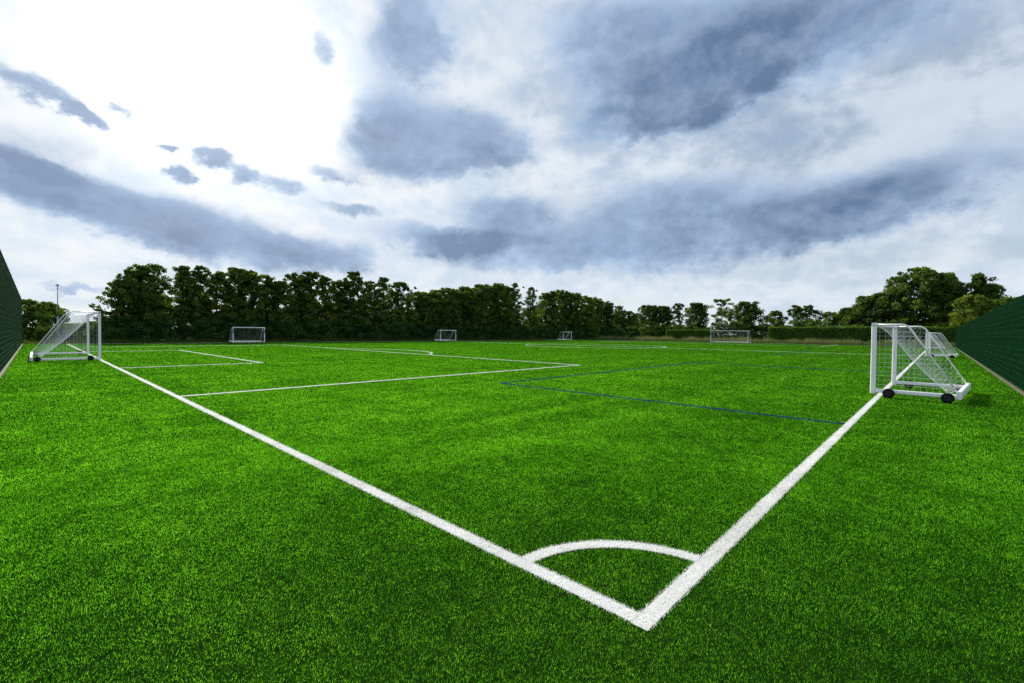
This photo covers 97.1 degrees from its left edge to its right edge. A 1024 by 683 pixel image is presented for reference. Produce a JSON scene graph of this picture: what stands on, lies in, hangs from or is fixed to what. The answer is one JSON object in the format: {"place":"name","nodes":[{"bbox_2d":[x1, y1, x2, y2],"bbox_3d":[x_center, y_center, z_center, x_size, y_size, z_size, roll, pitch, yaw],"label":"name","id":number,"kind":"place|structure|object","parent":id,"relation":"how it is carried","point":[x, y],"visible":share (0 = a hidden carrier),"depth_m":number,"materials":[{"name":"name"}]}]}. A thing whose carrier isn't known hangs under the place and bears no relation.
{"place":"outdoors","nodes":[
{"label":"outdoors","id":0,"kind":"place"},
{"bbox_2d":[23,337,596,343],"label":"verge grass","id":1,"kind":"structure","parent":0,"point":[162,341],"depth_m":62.73,"materials":[{"name":"green plant"}]},
{"bbox_2d":[0,340,1023,682],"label":"pitch surface","id":2,"kind":"object","parent":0,"point":[312,656],"visible":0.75,"depth_m":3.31,"materials":[{"name":"green plant"}]},
{"bbox_2d":[30,311,100,361],"bbox_3d":[-25.221,-0.373,25.427,7.832,2.560,2.590,2,2,43],"label":"goal","id":3,"kind":"object","parent":2,"relation":"on","point":[38,359],"visible":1,"depth_m":23.75,"materials":[{"name":"white metal"}]},
{"bbox_2d":[90,350,261,367],"bbox_3d":[-21.267,0.889,27.317,18.967,0.042,5.528,2,2,43],"label":"goal area line","id":4,"kind":"object","parent":2,"relation":"on","point":[192,365],"visible":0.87,"depth_m":24.13,"materials":[{"name":"white paint"}]},
{"bbox_2d":[80,345,577,396],"bbox_3d":[-16.991,0.857,31.187,40.677,0.042,17.029,2,2,43],"label":"penalty area line","id":5,"kind":"object","parent":2,"relation":"on","point":[377,380],"visible":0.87,"depth_m":17.17,"materials":[{"name":"white paint"}]},
{"bbox_2d":[67,344,639,622],"bbox_3d":[-22.861,0.920,24.935,64.956,0.042,0.187,2,2,43],"label":"goal line","id":6,"kind":"object","parent":2,"relation":"on","point":[590,595],"visible":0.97,"depth_m":3.80,"materials":[{"name":"white paint"}]},
{"bbox_2d":[522,539,699,561],"bbox_3d":[0.733,1.581,3.426,1.344,0.022,0.365,1,1,-1],"label":"corner arc","id":7,"kind":"object","parent":2,"relation":"on","point":[540,553],"visible":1,"depth_m":3.46,"materials":[{"name":"white paint"}]},
{"bbox_2d":[498,362,891,424],"bbox_3d":[8.484,1.376,17.507,9.173,0.039,16.462,2,2,43],"label":"blue box line","id":8,"kind":"object","parent":2,"relation":"on","point":[676,403],"visible":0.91,"depth_m":12.34,"materials":[{"name":"paint"}]},
{"bbox_2d":[631,348,927,631],"bbox_3d":[34.622,1.231,38.368,0.188,0.042,98.664,2,2,43],"label":"touchline","id":9,"kind":"object","parent":2,"relation":"on","point":[655,611],"visible":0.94,"depth_m":3.65,"materials":[{"name":"white paint"}]},
{"bbox_2d":[870,323,970,402],"bbox_3d":[11.729,0.507,12.912,3.732,2.020,1.810,0,1,-42],"label":"goal","id":10,"kind":"object","parent":2,"relation":"on","point":[961,390],"visible":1,"depth_m":12.40,"materials":[{"name":"white metal"}]},
{"bbox_2d":[925,332,958,357],"bbox_3d":[35.156,0.275,36.938,3.732,2.020,1.810,0,2,-44],"label":"goal","id":11,"kind":"object","parent":2,"relation":"on","point":[951,355],"visible":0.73,"depth_m":36.38,"materials":[{"name":"white metal"}]},
{"bbox_2d":[0,0,1023,334],"label":"sky","id":12,"kind":"structure","parent":0,"point":[779,155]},
{"bbox_2d":[25,335,1022,390],"bbox_3d":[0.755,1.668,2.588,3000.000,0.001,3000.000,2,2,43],"label":"ground","id":13,"kind":"structure","parent":0,"point":[722,335],"depth_m":32.12,"materials":[{"name":"green plant"}]},
{"bbox_2d":[0,250,21,371],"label":"fence","id":14,"kind":"object","parent":13,"relation":"on","point":[10,321],"visible":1,"depth_m":21.67,"materials":[{"name":"fabric"}]},
{"bbox_2d":[22,298,67,341],"bbox_3d":[-59.506,-2.458,55.823,8.282,5.700,6.396,1,1,26],"label":"tree","id":15,"kind":"object","parent":13,"relation":"on","point":[36,307],"visible":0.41,"depth_m":55.39,"materials":[{"name":"green plant"}]},
{"bbox_2d":[27,326,62,341],"bbox_3d":[-53.672,-0.781,52.048,3.025,2.057,2.965,0,1,-14],"label":"bush","id":16,"kind":"object","parent":13,"relation":"on","point":[45,330],"visible":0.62,"depth_m":51.68,"materials":[{"name":"green plant"}]},
{"bbox_2d":[23,303,72,339],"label":"tree","id":17,"kind":"object","parent":13,"relation":"on","point":[54,322],"visible":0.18,"depth_m":58.50,"materials":[{"name":"green plant"}]},
{"bbox_2d":[51,325,84,341],"bbox_3d":[-52.286,-0.862,53.388,3.150,2.188,2.768,0,1,-5],"label":"bush","id":18,"kind":"object","parent":13,"relation":"on","point":[74,333],"visible":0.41,"depth_m":53.07,"materials":[{"name":"green plant"}]},
{"bbox_2d":[89,312,139,339],"bbox_3d":[-50.358,-1.749,57.405,4.522,3.941,5.513,1,1,4],"label":"bush","id":19,"kind":"object","parent":13,"relation":"on","point":[112,331],"visible":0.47,"depth_m":56.39,"materials":[{"name":"green plant"}]},
{"bbox_2d":[88,279,145,339],"bbox_3d":[-50.016,-3.887,57.740,5.864,8.183,4.120,0,1,-30],"label":"tree","id":20,"kind":"object","parent":13,"relation":"on","point":[120,292],"visible":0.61,"depth_m":56.74,"materials":[{"name":"green plant"}]},
{"bbox_2d":[103,269,152,338],"bbox_3d":[-49.718,-4.604,58.742,4.395,9.596,5.110,0,1,-26],"label":"tree","id":21,"kind":"object","parent":13,"relation":"on","point":[126,273],"visible":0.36,"depth_m":57.90,"materials":[{"name":"green plant"}]},
{"bbox_2d":[114,263,165,338],"bbox_3d":[-48.334,-4.916,58.849,6.252,10.242,4.745,1,1,26],"label":"tree","id":22,"kind":"object","parent":13,"relation":"on","point":[147,294],"visible":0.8,"depth_m":58.32,"materials":[{"name":"green plant"}]},
{"bbox_2d":[120,309,175,340],"bbox_3d":[-46.967,-2.002,58.651,5.819,4.471,5.483,1,1,-2],"label":"bush","id":23,"kind":"object","parent":13,"relation":"on","point":[149,315],"visible":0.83,"depth_m":57.84,"materials":[{"name":"green plant"}]},
{"bbox_2d":[136,263,173,337],"bbox_3d":[-48.784,-5.255,61.829,4.922,10.777,6.300,0,1,-31],"label":"tree","id":24,"kind":"object","parent":13,"relation":"on","point":[158,269],"visible":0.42,"depth_m":61.35,"materials":[{"name":"green plant"}]},
{"bbox_2d":[147,304,211,340],"bbox_3d":[-45.672,-2.430,61.761,7.319,5.278,7.314,2,2,45],"label":"bush","id":25,"kind":"object","parent":13,"relation":"on","point":[181,313],"visible":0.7,"depth_m":60.64,"materials":[{"name":"green plant"}]},
{"bbox_2d":[163,265,208,338],"bbox_3d":[-46.045,-5.292,63.572,5.599,10.849,4.571,0,1,-6],"label":"tree","id":26,"kind":"object","parent":13,"relation":"on","point":[182,274],"visible":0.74,"depth_m":62.91,"materials":[{"name":"green plant"}]},
{"bbox_2d":[178,265,218,336],"bbox_3d":[-44.773,-5.399,64.818,4.593,11.021,6.027,1,1,7],"label":"tree","id":27,"kind":"object","parent":13,"relation":"on","point":[198,276],"visible":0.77,"depth_m":63.96,"materials":[{"name":"green plant"}]},
{"bbox_2d":[180,317,230,340],"bbox_3d":[-42.573,-1.643,63.816,5.286,3.667,5.393,1,1,3],"label":"bush","id":28,"kind":"object","parent":13,"relation":"on","point":[219,337],"visible":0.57,"depth_m":63.06,"materials":[{"name":"green plant"}]},
{"bbox_2d":[195,270,242,333],"bbox_3d":[-42.225,-5.045,65.596,5.547,10.361,4.567,1,1,1],"label":"tree","id":29,"kind":"object","parent":13,"relation":"on","point":[218,275],"visible":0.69,"depth_m":64.87,"materials":[{"name":"green plant"}]},
{"bbox_2d":[211,314,249,339],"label":"bush","id":30,"kind":"object","parent":13,"relation":"on","point":[240,330],"visible":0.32,"depth_m":65.36,"materials":[{"name":"green plant"}]},
{"bbox_2d":[209,267,267,339],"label":"tree","id":31,"kind":"object","parent":13,"relation":"on","point":[241,290],"visible":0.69,"depth_m":66.33,"materials":[{"name":"green plant"}]},
{"bbox_2d":[221,312,271,340],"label":"bush","id":32,"kind":"object","parent":13,"relation":"on","point":[251,317],"visible":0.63,"depth_m":65.76,"materials":[{"name":"green plant"}]},
{"bbox_2d":[221,270,277,338],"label":"tree","id":33,"kind":"object","parent":13,"relation":"on","point":[256,277],"visible":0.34,"depth_m":69.42,"materials":[{"name":"green plant"}]},
{"bbox_2d":[36,340,482,343],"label":"kerb","id":34,"kind":"structure","parent":13,"relation":"on","point":[223,342],"depth_m":58.13,"materials":[{"name":"concrete"}]},
{"bbox_2d":[249,274,282,339],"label":"tree","id":35,"kind":"object","parent":13,"relation":"on","point":[267,276],"visible":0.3,"depth_m":70.81,"materials":[{"name":"green plant"}]},
{"bbox_2d":[254,311,300,339],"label":"bush","id":36,"kind":"object","parent":13,"relation":"on","point":[269,317],"visible":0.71,"depth_m":69.36,"materials":[{"name":"green plant"}]},
{"bbox_2d":[263,280,295,338],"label":"tree","id":37,"kind":"object","parent":13,"relation":"on","point":[279,286],"visible":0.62,"depth_m":71.27,"materials":[{"name":"green plant"}]},
{"bbox_2d":[270,272,319,339],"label":"tree","id":38,"kind":"object","parent":13,"relation":"on","point":[295,284],"visible":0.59,"depth_m":73.76,"materials":[{"name":"green plant"}]},
{"bbox_2d":[272,306,322,339],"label":"bush","id":39,"kind":"object","parent":13,"relation":"on","point":[304,317],"visible":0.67,"depth_m":71.00,"materials":[{"name":"green plant"}]},
{"bbox_2d":[22,314,591,343],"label":"fence","id":40,"kind":"object","parent":13,"relation":"on","point":[456,335],"visible":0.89,"depth_m":67.95,"materials":[{"name":"green metal"}]},
{"bbox_2d":[291,271,327,333],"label":"tree","id":41,"kind":"object","parent":13,"relation":"on","point":[311,276],"visible":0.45,"depth_m":75.84,"materials":[{"name":"green plant"}]},
{"bbox_2d":[306,320,336,339],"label":"bush","id":42,"kind":"object","parent":13,"relation":"on","point":[326,334],"visible":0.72,"depth_m":74.11,"materials":[{"name":"green plant"}]},
{"bbox_2d":[311,276,342,335],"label":"tree","id":43,"kind":"object","parent":13,"relation":"on","point":[326,279],"visible":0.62,"depth_m":77.27,"materials":[{"name":"green plant"}]},
{"bbox_2d":[318,317,355,339],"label":"bush","id":44,"kind":"object","parent":13,"relation":"on","point":[332,320],"visible":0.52,"depth_m":76.48,"materials":[{"name":"green plant"}]},
{"bbox_2d":[324,279,355,337],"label":"tree","id":45,"kind":"object","parent":13,"relation":"on","point":[339,284],"visible":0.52,"depth_m":78.68,"materials":[{"name":"green plant"}]},
{"bbox_2d":[339,271,375,338],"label":"tree","id":46,"kind":"object","parent":13,"relation":"on","point":[354,278],"visible":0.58,"depth_m":80.29,"materials":[{"name":"green plant"}]},
{"bbox_2d":[340,314,374,339],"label":"bush","id":47,"kind":"object","parent":13,"relation":"on","point":[357,317],"visible":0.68,"depth_m":79.04,"materials":[{"name":"green plant"}]},
{"bbox_2d":[351,310,390,339],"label":"bush","id":48,"kind":"object","parent":13,"relation":"on","point":[375,315],"visible":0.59,"depth_m":81.20,"materials":[{"name":"green plant"}]},
{"bbox_2d":[357,280,388,339],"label":"tree","id":49,"kind":"object","parent":13,"relation":"on","point":[372,302],"visible":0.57,"depth_m":83.99,"materials":[{"name":"green plant"}]},
{"bbox_2d":[374,277,398,335],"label":"tree","id":50,"kind":"object","parent":13,"relation":"on","point":[385,288],"visible":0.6,"depth_m":85.22,"materials":[{"name":"green plant"}]},
{"bbox_2d":[384,320,412,339],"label":"bush","id":51,"kind":"object","parent":13,"relation":"on","point":[398,333],"visible":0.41,"depth_m":85.24,"materials":[{"name":"green plant"}]},
{"bbox_2d":[380,282,419,335],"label":"tree","id":52,"kind":"object","parent":13,"relation":"on","point":[397,300],"visible":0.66,"depth_m":88.54,"materials":[{"name":"green plant"}]},
{"bbox_2d":[401,291,436,338],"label":"tree","id":53,"kind":"object","parent":13,"relation":"on","point":[415,304],"visible":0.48,"depth_m":90.96,"materials":[{"name":"green plant"}]},
{"bbox_2d":[408,315,442,338],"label":"bush","id":54,"kind":"object","parent":13,"relation":"on","point":[433,320],"visible":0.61,"depth_m":89.54,"materials":[{"name":"green plant"}]},
{"bbox_2d":[416,292,446,338],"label":"tree","id":55,"kind":"object","parent":13,"relation":"on","point":[421,309],"visible":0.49,"depth_m":91.11,"materials":[{"name":"green plant"}]},
{"bbox_2d":[415,289,455,336],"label":"tree","id":56,"kind":"object","parent":13,"relation":"on","point":[439,293],"visible":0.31,"depth_m":93.29,"materials":[{"name":"green plant"}]},
{"bbox_2d":[428,316,458,338],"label":"bush","id":57,"kind":"object","parent":13,"relation":"on","point":[451,325],"visible":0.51,"depth_m":92.04,"materials":[{"name":"green plant"}]},
{"bbox_2d":[438,287,463,337],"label":"tree","id":58,"kind":"object","parent":13,"relation":"on","point":[453,293],"visible":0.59,"depth_m":94.64,"materials":[{"name":"green plant"}]},
{"bbox_2d":[450,286,488,338],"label":"tree","id":59,"kind":"object","parent":13,"relation":"on","point":[464,302],"visible":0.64,"depth_m":97.19,"materials":[{"name":"green plant"}]},
{"bbox_2d":[462,287,490,338],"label":"tree","id":60,"kind":"object","parent":13,"relation":"on","point":[476,290],"visible":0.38,"depth_m":99.83,"materials":[{"name":"green plant"}]},
{"bbox_2d":[474,284,499,335],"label":"tree","id":61,"kind":"object","parent":13,"relation":"on","point":[486,289],"visible":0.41,"depth_m":102.67,"materials":[{"name":"green plant"}]},
{"bbox_2d":[487,283,515,337],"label":"tree","id":62,"kind":"object","parent":13,"relation":"on","point":[499,296],"visible":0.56,"depth_m":106.18,"materials":[{"name":"green plant"}]},
{"bbox_2d":[490,320,518,338],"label":"bush","id":63,"kind":"object","parent":13,"relation":"on","point":[504,324],"visible":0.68,"depth_m":104.91,"materials":[{"name":"green plant"}]},
{"bbox_2d":[495,285,521,336],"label":"tree","id":64,"kind":"object","parent":13,"relation":"on","point":[508,290],"visible":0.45,"depth_m":109.00,"materials":[{"name":"green plant"}]},
{"bbox_2d":[504,283,524,334],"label":"tree","id":65,"kind":"object","parent":13,"relation":"on","point":[514,285],"visible":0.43,"depth_m":111.02,"materials":[{"name":"green plant"}]},
{"bbox_2d":[521,287,542,332],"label":"tree","id":66,"kind":"object","parent":13,"relation":"on","point":[530,302],"visible":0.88,"depth_m":115.53,"materials":[{"name":"green plant"}]},
{"bbox_2d":[535,292,558,336],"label":"tree","id":67,"kind":"object","parent":13,"relation":"on","point":[542,304],"visible":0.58,"depth_m":121.15,"materials":[{"name":"green plant"}]},
{"bbox_2d":[544,291,559,334],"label":"tree","id":68,"kind":"object","parent":13,"relation":"on","point":[552,294],"visible":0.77,"depth_m":120.83,"materials":[{"name":"green plant"}]},
{"bbox_2d":[547,289,574,334],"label":"tree","id":69,"kind":"object","parent":13,"relation":"on","point":[561,301],"visible":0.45,"depth_m":124.98,"materials":[{"name":"green plant"}]},
{"bbox_2d":[556,292,583,331],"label":"tree","id":70,"kind":"object","parent":13,"relation":"on","point":[570,296],"visible":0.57,"depth_m":125.37,"materials":[{"name":"green plant"}]},
{"bbox_2d":[561,292,590,337],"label":"tree","id":71,"kind":"object","parent":13,"relation":"on","point":[577,298],"visible":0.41,"depth_m":127.88,"materials":[{"name":"green plant"}]},
{"bbox_2d":[574,295,599,335],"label":"tree","id":72,"kind":"object","parent":13,"relation":"on","point":[590,313],"visible":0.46,"depth_m":130.13,"materials":[{"name":"green plant"}]},
{"bbox_2d":[587,296,605,334],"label":"tree","id":73,"kind":"object","parent":13,"relation":"on","point":[599,308],"visible":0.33,"depth_m":138.19,"materials":[{"name":"green plant"}]},
{"bbox_2d":[591,301,613,335],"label":"tree","id":74,"kind":"object","parent":13,"relation":"on","point":[603,303],"visible":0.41,"depth_m":140.54,"materials":[{"name":"green plant"}]},
{"bbox_2d":[601,303,621,334],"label":"tree","id":75,"kind":"object","parent":13,"relation":"on","point":[613,320],"visible":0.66,"depth_m":140.41,"materials":[{"name":"green plant"}]},
{"bbox_2d":[612,305,627,330],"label":"tree","id":76,"kind":"object","parent":13,"relation":"on","point":[621,312],"visible":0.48,"depth_m":149.37,"materials":[{"name":"green plant"}]},
{"bbox_2d":[637,304,659,335],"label":"tree","id":77,"kind":"object","parent":13,"relation":"on","point":[645,312],"visible":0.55,"depth_m":123.29,"materials":[{"name":"green plant"}]},
{"bbox_2d":[639,322,664,337],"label":"bush","id":78,"kind":"object","parent":13,"relation":"on","point":[648,327],"visible":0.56,"depth_m":117.78,"materials":[{"name":"green plant"}]},
{"bbox_2d":[650,305,674,334],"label":"tree","id":79,"kind":"object","parent":13,"relation":"on","point":[664,312],"visible":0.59,"depth_m":120.62,"materials":[{"name":"green plant"}]},
{"bbox_2d":[670,303,686,324],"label":"tree","id":80,"kind":"object","parent":13,"relation":"on","point":[678,314],"visible":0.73,"depth_m":120.22,"materials":[{"name":"green plant"}]},
{"bbox_2d":[665,329,715,338],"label":"hedge","id":81,"kind":"object","parent":13,"relation":"on","point":[685,334],"visible":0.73,"depth_m":109.08,"materials":[{"name":"green plant"}]},
{"bbox_2d":[684,302,709,328],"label":"tree","id":82,"kind":"object","parent":13,"relation":"on","point":[698,310],"visible":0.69,"depth_m":114.45,"materials":[{"name":"green plant"}]},
{"bbox_2d":[703,322,734,339],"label":"bush","id":83,"kind":"object","parent":13,"relation":"on","point":[720,324],"visible":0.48,"depth_m":107.28,"materials":[{"name":"green plant"}]},
{"bbox_2d":[702,298,739,338],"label":"tree","id":84,"kind":"object","parent":13,"relation":"on","point":[721,312],"visible":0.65,"depth_m":114.36,"materials":[{"name":"green plant"}]},
{"bbox_2d":[725,301,769,336],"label":"tree","id":85,"kind":"object","parent":13,"relation":"on","point":[750,313],"visible":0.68,"depth_m":105.19,"materials":[{"name":"green plant"}]},
{"bbox_2d":[738,324,765,338],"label":"bush","id":86,"kind":"object","parent":13,"relation":"on","point":[747,326],"visible":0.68,"depth_m":102.83,"materials":[{"name":"green plant"}]},
{"bbox_2d":[750,323,776,339],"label":"bush","id":87,"kind":"object","parent":13,"relation":"on","point":[763,326],"visible":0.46,"depth_m":101.18,"materials":[{"name":"green plant"}]},
{"bbox_2d":[592,328,955,346],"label":"fence","id":88,"kind":"object","parent":13,"relation":"on","point":[735,338],"visible":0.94,"depth_m":92.42,"materials":[{"name":"green metal"}]},
{"bbox_2d":[760,310,787,326],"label":"tree","id":89,"kind":"object","parent":13,"relation":"on","point":[776,321],"visible":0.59,"depth_m":107.84,"materials":[{"name":"green plant"}]},
{"bbox_2d":[786,305,807,326],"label":"tree","id":90,"kind":"object","parent":13,"relation":"on","point":[796,311],"visible":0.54,"depth_m":103.53,"materials":[{"name":"green plant"}]},
{"bbox_2d":[791,304,822,326],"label":"tree","id":91,"kind":"object","parent":13,"relation":"on","point":[810,311],"visible":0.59,"depth_m":101.64,"materials":[{"name":"green plant"}]},
{"bbox_2d":[815,311,840,326],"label":"tree","id":92,"kind":"object","parent":13,"relation":"on","point":[829,314],"visible":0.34,"depth_m":98.53,"materials":[{"name":"green plant"}]},
{"bbox_2d":[834,307,862,325],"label":"tree","id":93,"kind":"object","parent":13,"relation":"on","point":[842,314],"visible":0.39,"depth_m":94.78,"materials":[{"name":"green plant"}]},
{"bbox_2d":[767,326,957,344],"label":"hedge","id":94,"kind":"object","parent":13,"relation":"on","point":[853,334],"visible":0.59,"depth_m":87.44,"materials":[{"name":"green plant"}]},
{"bbox_2d":[842,295,888,326],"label":"tree","id":95,"kind":"object","parent":13,"relation":"on","point":[860,302],"visible":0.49,"depth_m":91.88,"materials":[{"name":"green plant"}]},
{"bbox_2d":[856,292,909,325],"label":"tree","id":96,"kind":"object","parent":13,"relation":"on","point":[878,297],"visible":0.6,"depth_m":89.30,"materials":[{"name":"green plant"}]},
{"bbox_2d":[882,276,923,325],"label":"tree","id":97,"kind":"object","parent":13,"relation":"on","point":[897,293],"visible":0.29,"depth_m":89.13,"materials":[{"name":"green plant"}]},
{"bbox_2d":[881,266,954,325],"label":"tree","id":98,"kind":"object","parent":13,"relation":"on","point":[918,276],"visible":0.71,"depth_m":86.04,"materials":[{"name":"green plant"}]},
{"bbox_2d":[910,272,967,326],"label":"tree","id":99,"kind":"object","parent":13,"relation":"on","point":[943,285],"visible":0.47,"depth_m":84.77,"materials":[{"name":"green plant"}]},
{"bbox_2d":[931,282,973,323],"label":"tree","id":100,"kind":"object","parent":13,"relation":"on","point":[966,290],"visible":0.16,"depth_m":83.30,"materials":[{"name":"green plant"}]},
{"bbox_2d":[946,294,996,328],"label":"tree","id":101,"kind":"object","parent":13,"relation":"on","point":[966,314],"visible":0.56,"depth_m":76.77,"materials":[{"name":"green plant"}]},
{"bbox_2d":[946,272,1004,319],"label":"pointed tree","id":102,"kind":"object","parent":13,"relation":"on","point":[978,281],"visible":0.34,"depth_m":80.89,"materials":[{"name":"green plant"}]},
{"bbox_2d":[955,295,1023,390],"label":"fence","id":103,"kind":"object","parent":13,"relation":"on","point":[988,340],"visible":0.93,"depth_m":19.23,"materials":[{"name":"green fabric"}]},
{"bbox_2d":[955,347,1023,394],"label":"kerb","id":104,"kind":"structure","parent":13,"relation":"on","point":[1020,391],"depth_m":18.14,"materials":[{"name":"concrete"}]},
{"bbox_2d":[981,283,1007,307],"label":"tree","id":105,"kind":"object","parent":13,"relation":"on","point":[997,288],"visible":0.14,"depth_m":81.06,"materials":[{"name":"green plant"}]},
{"bbox_2d":[976,296,1019,337],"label":"tree","id":106,"kind":"object","parent":13,"relation":"on","point":[1003,301],"visible":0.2,"depth_m":75.72,"materials":[{"name":"green plant"}]},
{"bbox_2d":[595,334,955,346],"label":"dry grass","id":107,"kind":"structure","parent":0,"point":[834,342],"depth_m":92.64,"materials":[{"name":"green plant"}]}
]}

